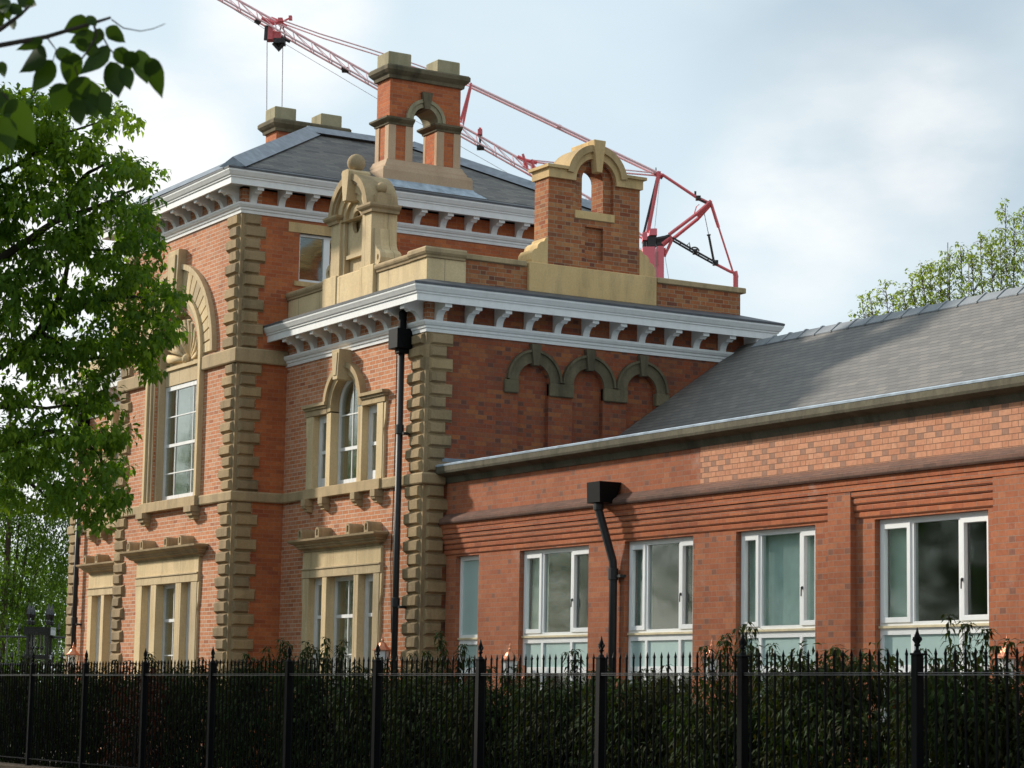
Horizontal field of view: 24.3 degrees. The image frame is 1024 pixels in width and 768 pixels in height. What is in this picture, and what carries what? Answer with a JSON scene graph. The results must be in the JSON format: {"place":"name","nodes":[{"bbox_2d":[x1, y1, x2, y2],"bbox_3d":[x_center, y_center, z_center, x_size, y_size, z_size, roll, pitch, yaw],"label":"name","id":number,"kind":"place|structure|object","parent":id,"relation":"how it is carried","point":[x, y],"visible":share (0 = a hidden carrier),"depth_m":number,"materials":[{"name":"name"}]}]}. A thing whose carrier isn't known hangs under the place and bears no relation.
{"place":"outdoors","nodes":[
{"label":"outdoors","id":0,"kind":"place"},
{"bbox_2d":[0,603,65,744],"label":"iron gate","id":1,"kind":"structure","parent":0,"point":[48,634],"depth_m":59.99,"materials":[{"name":"black metal"}]},
{"bbox_2d":[0,0,163,154],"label":"lime tree","id":2,"kind":"object","parent":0,"point":[82,96],"visible":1,"depth_m":7.00,"materials":[{"name":"green plant"}]},
{"bbox_2d":[0,81,192,538],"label":"maple tree","id":3,"kind":"object","parent":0,"point":[74,242],"visible":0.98,"depth_m":24.56,"materials":[{"name":"green plant"}]},
{"bbox_2d":[49,51,784,767],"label":"brick house","id":4,"kind":"structure","parent":0,"point":[385,319],"depth_m":43.11,"materials":[{"name":"brick"}]},
{"bbox_2d":[66,642,84,668],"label":"wall lantern","id":5,"kind":"object","parent":4,"relation":"attached to","point":[72,652],"depth_m":52.14,"materials":[{"name":"orange metal"}]},
{"bbox_2d":[95,596,100,668],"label":"window","id":6,"kind":"structure","parent":4,"relation":"in","point":[99,597],"depth_m":51.98,"materials":[{"name":"white paint"}]},
{"bbox_2d":[109,595,112,666],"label":"window","id":7,"kind":"structure","parent":4,"relation":"in","point":[111,595],"depth_m":51.39,"materials":[{"name":"white paint"}]},
{"bbox_2d":[146,586,150,662],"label":"window","id":8,"kind":"structure","parent":4,"relation":"in","point":[149,587],"depth_m":46.80,"materials":[{"name":"white paint"}]},
{"bbox_2d":[161,584,175,701],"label":"window","id":9,"kind":"structure","parent":4,"relation":"in","point":[166,620],"depth_m":46.14,"materials":[{"name":"white paint"}]},
{"bbox_2d":[162,380,196,499],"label":"window","id":10,"kind":"structure","parent":4,"relation":"in","point":[182,440],"depth_m":46.81,"materials":[{"name":"white paint"}]},
{"bbox_2d":[185,583,190,672],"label":"window","id":11,"kind":"structure","parent":4,"relation":"in","point":[189,584],"depth_m":45.07,"materials":[{"name":"white paint"}]},
{"bbox_2d":[299,234,330,282],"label":"window","id":12,"kind":"structure","parent":4,"relation":"in","point":[325,240],"depth_m":45.13,"materials":[{"name":"grey glass"}]},
{"bbox_2d":[313,578,321,704],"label":"window","id":13,"kind":"structure","parent":4,"relation":"in","point":[318,582],"depth_m":42.64,"materials":[{"name":"white paint"}]},
{"bbox_2d":[318,415,326,486],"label":"window","id":14,"kind":"structure","parent":4,"relation":"in","point":[323,419],"depth_m":43.01,"materials":[{"name":"white paint"}]},
{"bbox_2d":[333,576,353,690],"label":"window","id":15,"kind":"structure","parent":4,"relation":"in","point":[337,596],"depth_m":41.99,"materials":[{"name":"white paint"}]},
{"bbox_2d":[337,378,357,483],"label":"window","id":16,"kind":"structure","parent":4,"relation":"in","point":[342,405],"depth_m":42.41,"materials":[{"name":"white paint"}]},
{"bbox_2d":[363,574,372,679],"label":"window","id":17,"kind":"structure","parent":4,"relation":"in","point":[368,578],"depth_m":40.93,"materials":[{"name":"white paint"}]},
{"bbox_2d":[367,405,376,479],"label":"window","id":18,"kind":"structure","parent":4,"relation":"in","point":[371,467],"depth_m":41.33,"materials":[{"name":"white paint"}]},
{"bbox_2d":[373,634,390,672],"bbox_3d":[-2.112,4.505,39.594,0.434,0.695,0.308,2,-8,-7],"label":"wall lantern","id":19,"kind":"object","parent":4,"relation":"attached to","point":[385,651],"depth_m":39.52,"materials":[{"name":"orange metal"}]},
{"bbox_2d":[0,0,1023,677],"label":"sky","id":20,"kind":"structure","parent":0,"point":[836,147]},
{"bbox_2d":[434,285,1023,767],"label":"brick wing","id":21,"kind":"structure","parent":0,"point":[856,483],"depth_m":33.06,"materials":[{"name":"red brick"}]},
{"bbox_2d":[457,555,478,684],"bbox_3d":[-0.663,4.307,38.632,0.100,3.023,0.760,5,-9,-30],"label":"window","id":22,"kind":"structure","parent":21,"relation":"in","point":[469,565],"depth_m":38.82,"materials":[{"name":"glass"}]},
{"bbox_2d":[499,642,524,685],"bbox_3d":[0.018,4.349,36.820,0.434,0.695,0.308,2,-8,-7],"label":"wall lantern","id":23,"kind":"object","parent":21,"relation":"attached to","point":[511,653],"depth_m":36.77,"materials":[{"name":"orange metal"}]},
{"bbox_2d":[521,546,588,692],"bbox_3d":[0.721,4.027,36.348,0.194,3.023,2.030,5,-9,-30],"label":"window","id":24,"kind":"structure","parent":21,"relation":"in","point":[537,639],"depth_m":36.75,"materials":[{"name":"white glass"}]},
{"bbox_2d":[627,536,692,704],"bbox_3d":[2.178,3.725,33.894,0.177,3.023,1.751,5,-9,-29],"label":"window","id":25,"kind":"structure","parent":21,"relation":"in","point":[643,639],"depth_m":34.22,"materials":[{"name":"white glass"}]},
{"bbox_2d":[700,639,729,684],"bbox_3d":[2.739,3.790,32.237,0.308,0.695,0.434,-4,-9,36],"label":"wall lantern","id":26,"kind":"object","parent":21,"relation":"attached to","point":[716,660],"depth_m":32.14,"materials":[{"name":"orange metal"}]},
{"bbox_2d":[739,526,814,711],"bbox_3d":[3.601,3.435,31.535,0.232,3.023,1.750,5,-9,-30],"label":"window","id":27,"kind":"structure","parent":21,"relation":"in","point":[782,561],"depth_m":31.77,"materials":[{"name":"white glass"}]},
{"bbox_2d":[878,511,988,761],"bbox_3d":[5.177,3.104,28.845,0.194,3.023,2.100,5,-9,-30],"label":"window","id":28,"kind":"structure","parent":21,"relation":"in","point":[898,631],"depth_m":29.30,"materials":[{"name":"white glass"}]},
{"bbox_2d":[993,635,1021,685],"bbox_3d":[5.720,3.212,27.212,0.434,0.695,0.308,2,-8,-7],"label":"wall lantern","id":29,"kind":"object","parent":21,"relation":"attached to","point":[1003,654],"depth_m":27.13,"materials":[{"name":"orange metal"}]},
{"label":"courtyard","id":30,"kind":"structure","parent":0,"visible":0},
{"bbox_2d":[0,544,66,692],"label":"shrub","id":31,"kind":"object","parent":30,"relation":"on","point":[55,657],"visible":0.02,"depth_m":68.89,"materials":[{"name":"green plant"}]},
{"bbox_2d":[0,411,70,673],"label":"birch tree","id":32,"kind":"object","parent":30,"relation":"on","point":[8,587],"visible":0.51,"depth_m":63.21,"materials":[{"name":"green plant"}]},
{"bbox_2d":[848,198,1023,320],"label":"young tree","id":33,"kind":"object","parent":30,"relation":"on","point":[942,296],"visible":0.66,"depth_m":61.64,"materials":[{"name":"green plant"}]},
{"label":"garden bed","id":34,"kind":"structure","parent":0,"visible":0},
{"bbox_2d":[0,666,22,763],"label":"evergreen shrub","id":35,"kind":"object","parent":34,"relation":"on","point":[6,720],"visible":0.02,"depth_m":43.50,"materials":[{"name":"green plant"}]},
{"bbox_2d":[0,655,61,767],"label":"evergreen shrub","id":36,"kind":"object","parent":34,"relation":"on","point":[16,761],"visible":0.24,"depth_m":41.97,"materials":[{"name":"green plant"}]},
{"bbox_2d":[27,656,101,767],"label":"evergreen shrub","id":37,"kind":"object","parent":34,"relation":"on","point":[61,660],"visible":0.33,"depth_m":40.25,"materials":[{"name":"green plant"}]},
{"bbox_2d":[66,659,150,767],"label":"evergreen shrub","id":38,"kind":"object","parent":34,"relation":"on","point":[96,714],"visible":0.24,"depth_m":38.63,"materials":[{"name":"green plant"}]},
{"bbox_2d":[96,662,181,767],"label":"evergreen shrub","id":39,"kind":"object","parent":34,"relation":"on","point":[138,720],"visible":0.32,"depth_m":35.63,"materials":[{"name":"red plant"}]},
{"bbox_2d":[110,652,199,767],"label":"evergreen shrub","id":40,"kind":"object","parent":34,"relation":"on","point":[151,658],"visible":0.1,"depth_m":36.88,"materials":[{"name":"green plant"}]},
{"bbox_2d":[152,657,254,767],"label":"evergreen shrub","id":41,"kind":"object","parent":34,"relation":"on","point":[191,721],"visible":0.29,"depth_m":35.28,"materials":[{"name":"green plant"}]},
{"bbox_2d":[214,638,309,767],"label":"evergreen shrub","id":42,"kind":"object","parent":34,"relation":"on","point":[280,650],"visible":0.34,"depth_m":33.53,"materials":[{"name":"green plant"}]},
{"bbox_2d":[264,637,370,767],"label":"evergreen shrub","id":43,"kind":"object","parent":34,"relation":"on","point":[305,652],"visible":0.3,"depth_m":31.92,"materials":[{"name":"green plant"}]},
{"bbox_2d":[316,657,433,767],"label":"evergreen shrub","id":44,"kind":"object","parent":34,"relation":"on","point":[355,721],"visible":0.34,"depth_m":30.48,"materials":[{"name":"green plant"}]},
{"bbox_2d":[381,630,499,767],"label":"evergreen shrub","id":45,"kind":"object","parent":34,"relation":"on","point":[443,651],"visible":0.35,"depth_m":29.14,"materials":[{"name":"green plant"}]},
{"bbox_2d":[431,657,552,767],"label":"evergreen shrub","id":46,"kind":"object","parent":34,"relation":"on","point":[470,727],"visible":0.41,"depth_m":27.87,"materials":[{"name":"green plant"}]},
{"bbox_2d":[502,649,624,767],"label":"evergreen shrub","id":47,"kind":"object","parent":34,"relation":"on","point":[545,733],"visible":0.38,"depth_m":26.52,"materials":[{"name":"green plant"}]},
{"bbox_2d":[566,664,708,767],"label":"evergreen shrub","id":48,"kind":"object","parent":34,"relation":"on","point":[636,724],"visible":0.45,"depth_m":25.15,"materials":[{"name":"green plant"}]},
{"bbox_2d":[658,622,810,767],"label":"evergreen shrub","id":49,"kind":"object","parent":34,"relation":"on","point":[727,644],"visible":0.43,"depth_m":23.86,"materials":[{"name":"green plant"}]},
{"bbox_2d":[748,640,910,767],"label":"evergreen shrub","id":50,"kind":"object","parent":34,"relation":"on","point":[838,719],"visible":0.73,"depth_m":22.46,"materials":[{"name":"green plant"}]},
{"bbox_2d":[874,614,1023,767],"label":"evergreen shrub","id":51,"kind":"object","parent":34,"relation":"on","point":[1002,754],"visible":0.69,"depth_m":20.71,"materials":[{"name":"green plant"}]},
{"bbox_2d":[1006,720,1023,767],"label":"evergreen shrub","id":52,"kind":"object","parent":34,"relation":"on","point":[1022,752],"visible":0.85,"depth_m":19.92,"materials":[{"name":"green plant"}]},
{"label":"ground","id":53,"kind":"structure","parent":0,"visible":0},
{"bbox_2d":[0,762,58,767],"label":"plinth wall","id":54,"kind":"structure","parent":53,"relation":"on","point":[8,765],"depth_m":37.77,"materials":[{"name":"brown stone"}]},
{"bbox_2d":[0,627,1023,767],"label":"iron railing","id":55,"kind":"object","parent":54,"relation":"on","point":[917,674],"visible":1,"depth_m":26.12,"materials":[{"name":"black metal"}]},
{"bbox_2d":[218,0,737,286],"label":"tower crane","id":56,"kind":"object","parent":53,"relation":"on","point":[654,251],"visible":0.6,"depth_m":199.76,"materials":[{"name":"red paint"}]}
]}

